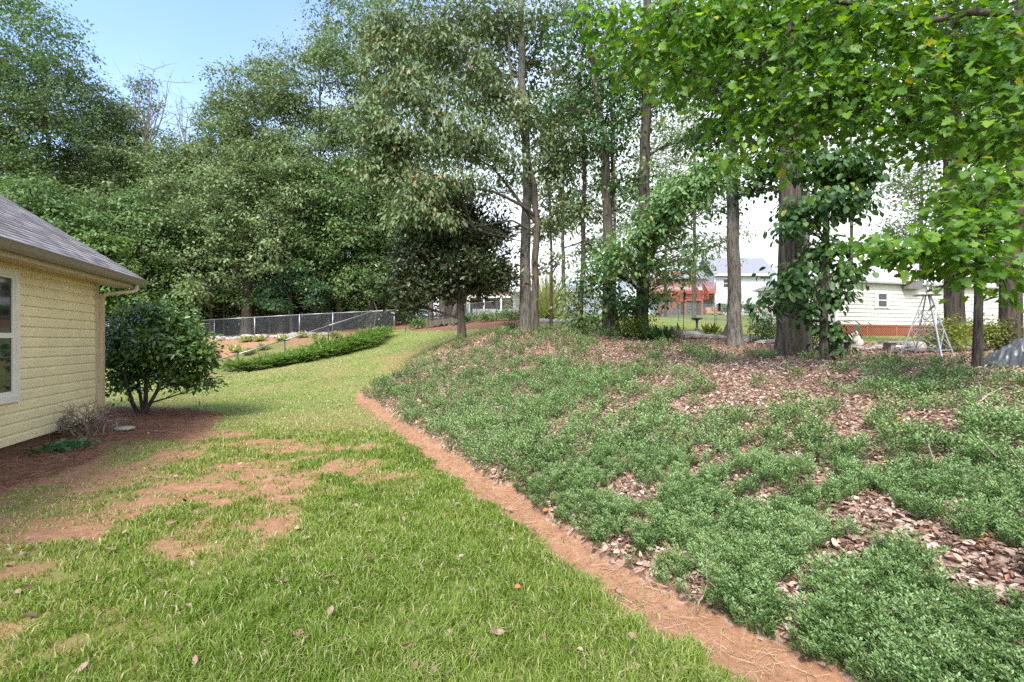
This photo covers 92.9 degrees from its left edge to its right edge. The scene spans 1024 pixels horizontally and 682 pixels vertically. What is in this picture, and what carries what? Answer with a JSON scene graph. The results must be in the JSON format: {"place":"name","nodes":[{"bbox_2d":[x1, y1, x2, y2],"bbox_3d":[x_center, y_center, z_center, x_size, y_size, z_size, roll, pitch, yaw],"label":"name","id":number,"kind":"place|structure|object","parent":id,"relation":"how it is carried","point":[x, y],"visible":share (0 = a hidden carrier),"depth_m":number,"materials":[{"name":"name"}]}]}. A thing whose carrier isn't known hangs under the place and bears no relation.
{"place":"outdoors","nodes":[
{"label":"outdoors","id":0,"kind":"place"},
{"bbox_2d":[227,344,244,351],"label":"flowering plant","id":1,"kind":"object","parent":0,"point":[235,348],"visible":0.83,"depth_m":27.29,"materials":[{"name":"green plant"}]},
{"bbox_2d":[0,0,1011,325],"label":"sky","id":2,"kind":"structure","parent":0,"point":[180,33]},
{"bbox_2d":[0,313,1023,681],"bbox_3d":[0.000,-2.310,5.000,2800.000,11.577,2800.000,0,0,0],"label":"ground","id":3,"kind":"structure","parent":0,"point":[678,603],"depth_m":5.06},
{"bbox_2d":[0,162,106,236],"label":"broadleaf tree","id":4,"kind":"object","parent":3,"relation":"on","point":[34,198],"visible":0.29,"depth_m":30.35,"materials":[{"name":"green plant"}]},
{"bbox_2d":[23,437,100,455],"bbox_3d":[-6.516,1.515,7.079,0.751,0.134,0.853,0,0,36],"label":"plant","id":5,"kind":"object","parent":3,"relation":"on","point":[64,445],"visible":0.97,"depth_m":7.00,"materials":[{"name":"green plant"}]},
{"bbox_2d":[0,0,124,193],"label":"broadleaf tree","id":6,"kind":"object","parent":3,"relation":"on","point":[16,14],"visible":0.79,"depth_m":36.01,"materials":[{"name":"green plant"}]},
{"bbox_2d":[0,195,147,457],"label":"yellow house","id":7,"kind":"structure","parent":3,"relation":"on","point":[52,326],"depth_m":7.51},
{"bbox_2d":[0,266,19,404],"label":"window","id":8,"kind":"structure","parent":7,"relation":"in","point":[9,278],"depth_m":6.67,"materials":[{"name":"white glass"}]},
{"bbox_2d":[0,37,160,209],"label":"broadleaf tree","id":9,"kind":"object","parent":3,"relation":"on","point":[100,100],"visible":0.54,"depth_m":39.19,"materials":[{"name":"green plant"}]},
{"bbox_2d":[50,396,130,437],"bbox_3d":[-6.901,1.327,7.863,1.472,0.866,1.042,0,0,12],"label":"dead shrub","id":10,"kind":"object","parent":3,"relation":"on","point":[74,432],"visible":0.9,"depth_m":7.91,"materials":[{"name":"plant"}]},
{"bbox_2d":[35,98,176,331],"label":"broadleaf tree","id":11,"kind":"object","parent":3,"relation":"on","point":[125,131],"visible":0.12,"depth_m":42.61,"materials":[{"name":"green plant"}]},
{"bbox_2d":[66,222,153,315],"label":"broadleaf tree","id":12,"kind":"object","parent":3,"relation":"on","point":[105,244],"visible":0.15,"depth_m":23.79,"materials":[{"name":"green plant"}]},
{"bbox_2d":[51,179,216,333],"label":"broadleaf tree","id":13,"kind":"object","parent":3,"relation":"on","point":[126,200],"visible":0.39,"depth_m":33.75,"materials":[{"name":"green plant"}]},
{"bbox_2d":[116,52,193,186],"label":"dead tree","id":14,"kind":"object","parent":3,"relation":"on","point":[142,90],"visible":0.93,"depth_m":42.00,"materials":[{"name":"grey bare wood"}]},
{"bbox_2d":[73,123,247,306],"bbox_3d":[-28.736,-9.033,39.746,13.996,17.662,12.778,0,0,45],"label":"broadleaf tree","id":15,"kind":"object","parent":3,"relation":"on","point":[171,157],"visible":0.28,"depth_m":38.42,"materials":[{"name":"green plant"}]},
{"bbox_2d":[105,291,228,414],"bbox_3d":[-7.705,0.270,10.649,3.245,2.732,2.427,0,0,23],"label":"camellia bush","id":16,"kind":"object","parent":3,"relation":"on","point":[154,345],"visible":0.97,"depth_m":10.26,"materials":[{"name":"green plant"}]},
{"bbox_2d":[92,200,243,334],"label":"broadleaf tree","id":17,"kind":"object","parent":3,"relation":"on","point":[174,270],"visible":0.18,"depth_m":34.98,"materials":[{"name":"green plant"}]},
{"bbox_2d":[159,88,203,156],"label":"dead tree","id":18,"kind":"object","parent":3,"relation":"on","point":[179,120],"visible":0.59,"depth_m":41.80,"materials":[{"name":"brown wood"}]},
{"bbox_2d":[126,153,296,334],"bbox_3d":[-21.936,-7.015,35.604,11.434,13.580,11.541,0,0,0],"label":"broadleaf tree","id":19,"kind":"object","parent":3,"relation":"on","point":[212,242],"visible":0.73,"depth_m":34.43,"materials":[{"name":"green plant"}]},
{"bbox_2d":[167,91,258,334],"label":"broadleaf tree","id":20,"kind":"object","parent":3,"relation":"on","point":[196,113],"visible":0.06,"depth_m":40.15,"materials":[{"name":"green plant"}]},
{"bbox_2d":[212,185,233,333],"bbox_3d":[-22.909,-6.432,39.084,7.121,12.131,6.132,0,0,0],"label":"woodland trunk","id":21,"kind":"object","parent":3,"relation":"on","point":[219,329],"visible":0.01,"depth_m":38.85,"materials":[{"name":"brown plant"}]},
{"bbox_2d":[216,282,242,334],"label":"sapling","id":22,"kind":"object","parent":3,"relation":"on","point":[225,298],"visible":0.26,"depth_m":36.95,"materials":[{"name":"green wood"}]},
{"bbox_2d":[196,169,286,335],"bbox_3d":[-19.574,-6.390,36.196,6.479,12.166,6.961,0,0,0],"label":"woodland trunk","id":23,"kind":"object","parent":3,"relation":"on","point":[245,312],"visible":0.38,"depth_m":35.70,"materials":[{"name":"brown plant"}]},
{"bbox_2d":[105,310,394,336],"bbox_3d":[-19.215,-0.877,34.128,21.643,2.834,0.336,0,0,-4],"label":"chain link fence","id":24,"kind":"object","parent":3,"relation":"on","point":[277,321],"visible":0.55,"depth_m":34.23,"materials":[{"name":"grey metal"}]},
{"bbox_2d":[168,50,335,332],"bbox_3d":[-19.823,-11.943,38.682,13.083,22.865,11.229,0,0,0],"label":"broadleaf tree","id":25,"kind":"object","parent":3,"relation":"on","point":[261,95],"visible":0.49,"depth_m":37.69,"materials":[{"name":"green plant"}]},
{"bbox_2d":[221,347,290,371],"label":"spreading juniper","id":26,"kind":"object","parent":3,"relation":"on","point":[241,365],"visible":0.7,"depth_m":21.04,"materials":[{"name":"green plant"}]},
{"bbox_2d":[213,281,300,329],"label":"understory bush","id":27,"kind":"object","parent":3,"relation":"on","point":[237,311],"visible":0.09,"depth_m":42.45,"materials":[{"name":"green plant"}]},
{"bbox_2d":[199,124,349,332],"bbox_3d":[-17.939,-8.460,36.757,11.569,15.985,9.430,0,0,0],"label":"broadleaf tree","id":28,"kind":"object","parent":3,"relation":"on","point":[281,167],"visible":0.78,"depth_m":35.28,"materials":[{"name":"green plant"}]},
{"bbox_2d":[266,277,297,330],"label":"sapling","id":29,"kind":"object","parent":3,"relation":"on","point":[281,314],"visible":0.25,"depth_m":36.94,"materials":[{"name":"green plant"}]},
{"bbox_2d":[247,339,330,367],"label":"spreading juniper","id":30,"kind":"object","parent":3,"relation":"on","point":[291,358],"visible":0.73,"depth_m":22.06,"materials":[{"name":"green plant"}]},
{"bbox_2d":[248,251,336,332],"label":"young pine","id":31,"kind":"object","parent":3,"relation":"on","point":[269,300],"visible":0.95,"depth_m":35.31,"materials":[{"name":"green plant"}]},
{"bbox_2d":[196,310,391,374],"bbox_3d":[-10.665,0.226,26.847,0.786,4.741,13.333,0,0,25],"label":"chain link fence","id":32,"kind":"object","parent":3,"relation":"on","point":[284,348],"visible":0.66,"depth_m":26.32,"materials":[{"name":"grey metal"}]},
{"bbox_2d":[288,279,317,329],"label":"sapling","id":33,"kind":"object","parent":3,"relation":"on","point":[301,326],"visible":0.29,"depth_m":40.20,"materials":[{"name":"green plant"}]},
{"bbox_2d":[219,11,399,329],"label":"broadleaf tree","id":34,"kind":"object","parent":3,"relation":"on","point":[301,55],"visible":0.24,"depth_m":40.25,"materials":[{"name":"green plant"}]},
{"bbox_2d":[289,282,335,329],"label":"understory bush","id":35,"kind":"object","parent":3,"relation":"on","point":[304,311],"visible":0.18,"depth_m":42.94,"materials":[{"name":"green plant"}]},
{"bbox_2d":[294,282,333,330],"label":"sapling","id":36,"kind":"object","parent":3,"relation":"on","point":[316,318],"visible":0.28,"depth_m":37.98,"materials":[{"name":"green plant"}]},
{"bbox_2d":[293,332,358,360],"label":"spreading juniper","id":37,"kind":"object","parent":3,"relation":"on","point":[328,348],"visible":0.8,"depth_m":23.31,"materials":[{"name":"green plant"}]},
{"bbox_2d":[318,271,350,330],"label":"sapling","id":38,"kind":"object","parent":3,"relation":"on","point":[331,298],"visible":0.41,"depth_m":36.95,"materials":[{"name":"green plant"}]},
{"bbox_2d":[261,150,408,329],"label":"broadleaf tree","id":39,"kind":"object","parent":3,"relation":"on","point":[337,228],"visible":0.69,"depth_m":36.24,"materials":[{"name":"green plant"}]},
{"bbox_2d":[266,172,417,328],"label":"broadleaf tree","id":40,"kind":"object","parent":3,"relation":"on","point":[329,283],"visible":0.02,"depth_m":48.37,"materials":[{"name":"green plant"}]},
{"bbox_2d":[323,294,363,327],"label":"understory bush","id":41,"kind":"object","parent":3,"relation":"on","point":[333,310],"visible":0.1,"depth_m":43.34,"materials":[{"name":"green plant"}]},
{"bbox_2d":[341,273,364,324],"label":"sapling","id":42,"kind":"object","parent":3,"relation":"on","point":[358,308],"visible":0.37,"depth_m":38.97,"materials":[{"name":"green plant"}]},
{"bbox_2d":[332,324,396,351],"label":"spreading juniper","id":43,"kind":"object","parent":3,"relation":"on","point":[369,339],"visible":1,"depth_m":24.85,"materials":[{"name":"green plant"}]},
{"bbox_2d":[336,189,403,327],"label":"broadleaf tree","id":44,"kind":"object","parent":3,"relation":"on","point":[360,323],"visible":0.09,"depth_m":39.78,"materials":[{"name":"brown plant"}]},
{"bbox_2d":[288,0,455,325],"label":"broadleaf tree","id":45,"kind":"object","parent":3,"relation":"on","point":[351,6],"visible":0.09,"depth_m":41.82,"materials":[{"name":"green plant"}]},
{"bbox_2d":[342,172,405,328],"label":"broadleaf tree","id":46,"kind":"object","parent":3,"relation":"on","point":[371,307],"visible":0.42,"depth_m":37.78,"materials":[{"name":"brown plant"}]},
{"bbox_2d":[358,276,394,328],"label":"sapling","id":47,"kind":"object","parent":3,"relation":"on","point":[380,293],"visible":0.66,"depth_m":36.99,"materials":[{"name":"green plant"}]},
{"bbox_2d":[326,147,427,325],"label":"broadleaf tree","id":48,"kind":"object","parent":3,"relation":"on","point":[385,239],"visible":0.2,"depth_m":38.13,"materials":[{"name":"green plant"}]},
{"bbox_2d":[351,298,406,324],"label":"understory bush","id":49,"kind":"object","parent":3,"relation":"on","point":[388,311],"visible":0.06,"depth_m":42.02,"materials":[{"name":"green plant"}]},
{"bbox_2d":[405,317,428,329],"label":"weed clump","id":50,"kind":"object","parent":3,"relation":"on","point":[419,324],"visible":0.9,"depth_m":33.34,"materials":[{"name":"green plant"}]},
{"bbox_2d":[0,333,850,681],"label":"pine straw","id":51,"kind":"object","parent":3,"relation":"on","point":[122,421],"visible":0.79,"depth_m":6.69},
{"bbox_2d":[375,135,480,326],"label":"old tree","id":52,"kind":"object","parent":3,"relation":"on","point":[431,322],"visible":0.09,"depth_m":32.83,"materials":[{"name":"green plant"}]},
{"bbox_2d":[369,107,499,327],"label":"old tree","id":53,"kind":"object","parent":3,"relation":"on","point":[442,321],"visible":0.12,"depth_m":31.67,"materials":[{"name":"green plant"}]},
{"bbox_2d":[375,180,528,340],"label":"magnolia tree","id":54,"kind":"object","parent":3,"relation":"on","point":[477,266],"visible":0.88,"depth_m":16.70,"materials":[{"name":"green plant"}]},
{"bbox_2d":[0,321,914,681],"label":"grass","id":55,"kind":"structure","parent":3,"relation":"on","point":[446,543],"depth_m":3.15,"materials":[{"name":"green plant"}]},
{"bbox_2d":[320,0,596,331],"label":"oak tree","id":56,"kind":"object","parent":3,"relation":"on","point":[386,156],"visible":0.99,"depth_m":16.17,"materials":[{"name":"green plant"}]},
{"bbox_2d":[410,299,519,326],"bbox_3d":[-2.610,-1.875,33.877,9.733,2.142,0.906,0,0,15],"label":"chain link fence","id":57,"kind":"object","parent":3,"relation":"on","point":[475,308],"visible":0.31,"depth_m":33.99,"materials":[{"name":"grey metal"}]},
{"bbox_2d":[332,0,613,330],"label":"oak tree","id":58,"kind":"object","parent":3,"relation":"on","point":[533,62],"visible":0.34,"depth_m":18.38,"materials":[{"name":"green plant"}]},
{"bbox_2d":[435,275,518,318],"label":"brick house","id":59,"kind":"structure","parent":3,"relation":"on","point":[472,309],"depth_m":59.00,"materials":[{"name":"white paint"}]},
{"bbox_2d":[466,309,503,321],"bbox_3d":[-1.656,-1.596,31.430,2.899,1.043,2.276,0,0,0],"label":"weed clump","id":60,"kind":"object","parent":3,"relation":"on","point":[484,316],"visible":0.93,"depth_m":31.20,"materials":[{"name":"green plant"}]},
{"bbox_2d":[394,109,614,325],"bbox_3d":[-0.726,-7.627,31.292,13.746,13.516,8.462,0,0,-12],"label":"old tree","id":61,"kind":"object","parent":3,"relation":"on","point":[453,321],"visible":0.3,"depth_m":31.18,"materials":[{"name":"green plant"}]},
{"bbox_2d":[496,305,518,319],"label":"weed clump","id":62,"kind":"object","parent":3,"relation":"on","point":[509,314],"visible":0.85,"depth_m":30.78,"materials":[{"name":"green plant"}]},
{"bbox_2d":[500,317,518,330],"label":"seedling","id":63,"kind":"object","parent":3,"relation":"on","point":[512,326],"visible":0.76,"depth_m":18.15,"materials":[{"name":"green plant"}]},
{"bbox_2d":[6,327,1023,681],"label":"fallen leaves","id":64,"kind":"object","parent":3,"relation":"on","point":[968,555],"visible":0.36,"depth_m":4.83,"materials":[{"name":"brown plant"}]},
{"bbox_2d":[516,86,594,331],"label":"young oak","id":65,"kind":"object","parent":3,"relation":"on","point":[545,223],"visible":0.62,"depth_m":17.37,"materials":[{"name":"green plant"}]},
{"bbox_2d":[513,76,623,315],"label":"broadleaf tree","id":66,"kind":"object","parent":3,"relation":"on","point":[579,186],"visible":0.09,"depth_m":33.85,"materials":[{"name":"green plant"}]},
{"bbox_2d":[510,278,635,315],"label":"grey house","id":67,"kind":"structure","parent":3,"relation":"on","point":[515,296],"depth_m":44.50,"materials":[{"name":"grey"}]},
{"bbox_2d":[530,0,635,332],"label":"young oak","id":68,"kind":"object","parent":3,"relation":"on","point":[583,243],"visible":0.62,"depth_m":16.90,"materials":[{"name":"green plant"}]},
{"bbox_2d":[515,0,688,336],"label":"sweetgum tree","id":69,"kind":"object","parent":3,"relation":"on","point":[610,303],"visible":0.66,"depth_m":15.97,"materials":[{"name":"green plant"}]},
{"bbox_2d":[560,90,677,333],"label":"sweetgum tree","id":70,"kind":"object","parent":3,"relation":"on","point":[612,170],"visible":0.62,"depth_m":16.22,"materials":[{"name":"green plant"}]},
{"bbox_2d":[572,25,671,240],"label":"broadleaf tree","id":71,"kind":"object","parent":3,"relation":"on","point":[617,195],"visible":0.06,"depth_m":39.91,"materials":[{"name":"green plant"}]},
{"bbox_2d":[613,310,659,340],"bbox_3d":[3.801,-0.498,14.986,1.521,1.120,1.527,0,0,0],"label":"azalea shrub","id":72,"kind":"object","parent":3,"relation":"on","point":[627,323],"visible":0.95,"depth_m":14.81,"materials":[{"name":"green plant"}]},
{"bbox_2d":[635,323,668,339],"bbox_3d":[4.319,-0.316,14.868,1.130,0.580,0.888,0,0,31],"label":"garden plant","id":73,"kind":"object","parent":3,"relation":"on","point":[656,332],"visible":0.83,"depth_m":14.64,"materials":[{"name":"green plant"}]},
{"bbox_2d":[568,0,768,335],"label":"tulip tree","id":74,"kind":"object","parent":3,"relation":"on","point":[695,187],"visible":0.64,"depth_m":13.30,"materials":[{"name":"green plant"}]},
{"bbox_2d":[657,322,680,338],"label":"garden plant","id":75,"kind":"object","parent":3,"relation":"on","point":[668,334],"visible":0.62,"depth_m":15.11,"materials":[{"name":"green plant"}]},
{"bbox_2d":[618,109,726,316],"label":"broadleaf tree","id":76,"kind":"object","parent":3,"relation":"on","point":[669,159],"visible":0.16,"depth_m":47.64,"materials":[{"name":"green plant"}]},
{"bbox_2d":[664,330,682,339],"bbox_3d":[5.045,-0.173,15.400,0.600,0.350,0.440,0,0,0],"label":"stone trough","id":77,"kind":"object","parent":3,"relation":"on","point":[679,332],"visible":0.3,"depth_m":15.18,"materials":[{"name":"grey stone"}]},
{"bbox_2d":[612,66,764,320],"bbox_3d":[13.834,-11.920,36.328,12.036,21.055,9.645,0,0,-38],"label":"broadleaf tree","id":78,"kind":"object","parent":3,"relation":"on","point":[695,240],"visible":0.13,"depth_m":35.93,"materials":[{"name":"green plant"}]},
{"bbox_2d":[359,323,1023,479],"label":"creeping juniper","id":79,"kind":"object","parent":3,"relation":"on","point":[976,417],"visible":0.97,"depth_m":6.49,"materials":[{"name":"green plant"}]},
{"bbox_2d":[683,335,706,338],"bbox_3d":[6.025,-0.143,16.020,0.760,0.140,0.160,0,0,0],"label":"fallen log","id":80,"kind":"object","parent":3,"relation":"on","point":[696,336],"visible":0.91,"depth_m":15.97,"materials":[{"name":"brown wood"}]},
{"bbox_2d":[616,256,776,314],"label":"white house","id":81,"kind":"structure","parent":3,"relation":"on","point":[713,288],"depth_m":63.99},
{"bbox_2d":[696,551,715,611],"bbox_3d":[1.097,1.391,2.810,0.104,0.283,0.164,0,0,4],"label":"fallen stick","id":82,"kind":"object","parent":3,"relation":"on","point":[701,597],"visible":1,"depth_m":2.76,"materials":[{"name":"brown wood"}]},
{"bbox_2d":[699,322,721,332],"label":"garden plant","id":83,"kind":"object","parent":3,"relation":"on","point":[707,328],"visible":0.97,"depth_m":18.85,"materials":[{"name":"green plant"}]},
{"bbox_2d":[646,0,776,346],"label":"poplar tree","id":84,"kind":"object","parent":3,"relation":"on","point":[734,321],"visible":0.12,"depth_m":13.90,"materials":[{"name":"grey plant"}]},
{"bbox_2d":[659,301,771,327],"bbox_3d":[13.105,-1.629,30.673,2.312,2.312,7.477,0,0,-36],"label":"chain link fence","id":85,"kind":"object","parent":3,"relation":"on","point":[705,312],"visible":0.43,"depth_m":32.37,"materials":[{"name":"grey metal"}]},
{"bbox_2d":[743,312,775,340],"bbox_3d":[8.058,-0.373,15.627,1.715,1.185,1.519,0,0,0],"label":"green shrub","id":86,"kind":"object","parent":3,"relation":"on","point":[765,331],"visible":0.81,"depth_m":15.48,"materials":[{"name":"green plant"}]},
{"bbox_2d":[496,434,1023,681],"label":"creeping juniper","id":87,"kind":"object","parent":3,"relation":"on","point":[752,550],"visible":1,"depth_m":3.02,"materials":[{"name":"green plant"}]},
{"bbox_2d":[558,0,1023,312],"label":"maple tree","id":88,"kind":"object","parent":3,"relation":"on","point":[849,87],"visible":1,"depth_m":6.42,"materials":[{"name":"green plant"}]},
{"bbox_2d":[660,0,929,355],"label":"white oak","id":89,"kind":"object","parent":3,"relation":"on","point":[790,342],"visible":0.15,"depth_m":12.03,"materials":[{"name":"brown plant"}]},
{"bbox_2d":[774,183,848,351],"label":"dogwood tree","id":90,"kind":"object","parent":3,"relation":"on","point":[808,339],"visible":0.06,"depth_m":12.50,"materials":[{"name":"grey plant"}]},
{"bbox_2d":[740,137,905,360],"bbox_3d":[6.627,-1.910,10.667,3.499,4.926,2.189,0,0,0],"label":"vine covered tree","id":91,"kind":"object","parent":3,"relation":"on","point":[826,301],"visible":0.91,"depth_m":10.39,"materials":[{"name":"green plant"}]},
{"bbox_2d":[834,340,857,350],"bbox_3d":[8.861,0.153,13.000,0.500,0.360,0.400,0,0,0],"label":"stone bench","id":92,"kind":"object","parent":3,"relation":"on","point":[845,343],"visible":0.25,"depth_m":12.85,"materials":[{"name":"grey stone"}]},
{"bbox_2d":[849,331,863,345],"bbox_3d":[10.019,-0.059,14.200,0.449,0.490,0.280,0,0,0],"label":"garden statue","id":93,"kind":"object","parent":3,"relation":"on","point":[860,342],"visible":0.56,"depth_m":14.11,"materials":[{"name":"white stone"}]},
{"bbox_2d":[805,3,927,261],"bbox_3d":[28.274,-16.252,40.035,12.290,29.819,9.626,0,0,0],"label":"broadleaf tree","id":94,"kind":"object","parent":3,"relation":"on","point":[851,230],"depth_m":39.92,"materials":[{"name":"green plant"}]},
{"bbox_2d":[753,278,1023,335],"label":"mobile home","id":95,"kind":"object","parent":3,"relation":"on","point":[887,308],"visible":0.32,"depth_m":25.10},
{"bbox_2d":[877,292,887,307],"bbox_3d":[18.889,-2.080,24.805,0.704,0.786,0.039,0,0,-17],"label":"window","id":96,"kind":"structure","parent":95,"relation":"in","point":[882,298],"depth_m":24.80,"materials":[{"name":"white paint"}]},
{"bbox_2d":[877,341,909,351],"bbox_3d":[10.434,0.168,13.000,1.050,0.340,0.400,0,0,0],"label":"stone bench","id":97,"kind":"object","parent":3,"relation":"on","point":[889,345],"visible":0.33,"depth_m":12.87,"materials":[{"name":"grey stone"}]},
{"bbox_2d":[907,341,926,352],"bbox_3d":[10.312,0.142,12.400,0.400,0.300,0.390,0,0,0],"label":"round stone ball","id":98,"kind":"object","parent":3,"relation":"on","point":[912,345],"visible":0.6,"depth_m":12.28,"materials":[{"name":"grey stone"}]},
{"bbox_2d":[842,95,1005,282],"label":"broadleaf tree","id":99,"kind":"object","parent":3,"relation":"on","point":[909,184],"visible":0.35,"depth_m":30.03,"materials":[{"name":"green plant"}]},
{"bbox_2d":[900,264,954,356],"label":"windmill tower","id":100,"kind":"structure","parent":3,"relation":"on","point":[935,329],"depth_m":11.14,"materials":[{"name":"metal"}]},
{"bbox_2d":[859,0,1012,345],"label":"white oak","id":101,"kind":"object","parent":3,"relation":"on","point":[954,304],"visible":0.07,"depth_m":14.94,"materials":[{"name":"brown plant"}]},
{"bbox_2d":[903,312,985,352],"bbox_3d":[10.993,-0.138,12.400,1.736,1.365,1.756,0,0,0],"label":"azalea shrub","id":102,"kind":"object","parent":3,"relation":"on","point":[955,337],"visible":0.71,"depth_m":12.25,"materials":[{"name":"green plant"}]},
{"bbox_2d":[916,129,1023,369],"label":"maple sapling","id":103,"kind":"object","parent":3,"relation":"on","point":[977,358],"visible":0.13,"depth_m":8.26,"materials":[{"name":"green plant"}]},
{"bbox_2d":[926,0,1023,350],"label":"white oak","id":104,"kind":"object","parent":3,"relation":"on","point":[1006,312],"visible":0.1,"depth_m":12.48,"materials":[{"name":"green plant"}]},
{"bbox_2d":[957,313,1023,350],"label":"azalea shrub","id":105,"kind":"object","parent":3,"relation":"on","point":[992,332],"visible":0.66,"depth_m":12.57,"materials":[{"name":"green plant"}]},
{"bbox_2d":[968,338,1023,367],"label":"grey tarp","id":106,"kind":"object","parent":3,"relation":"on","point":[1010,355],"visible":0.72,"depth_m":8.52,"materials":[{"name":"grey plastic"}]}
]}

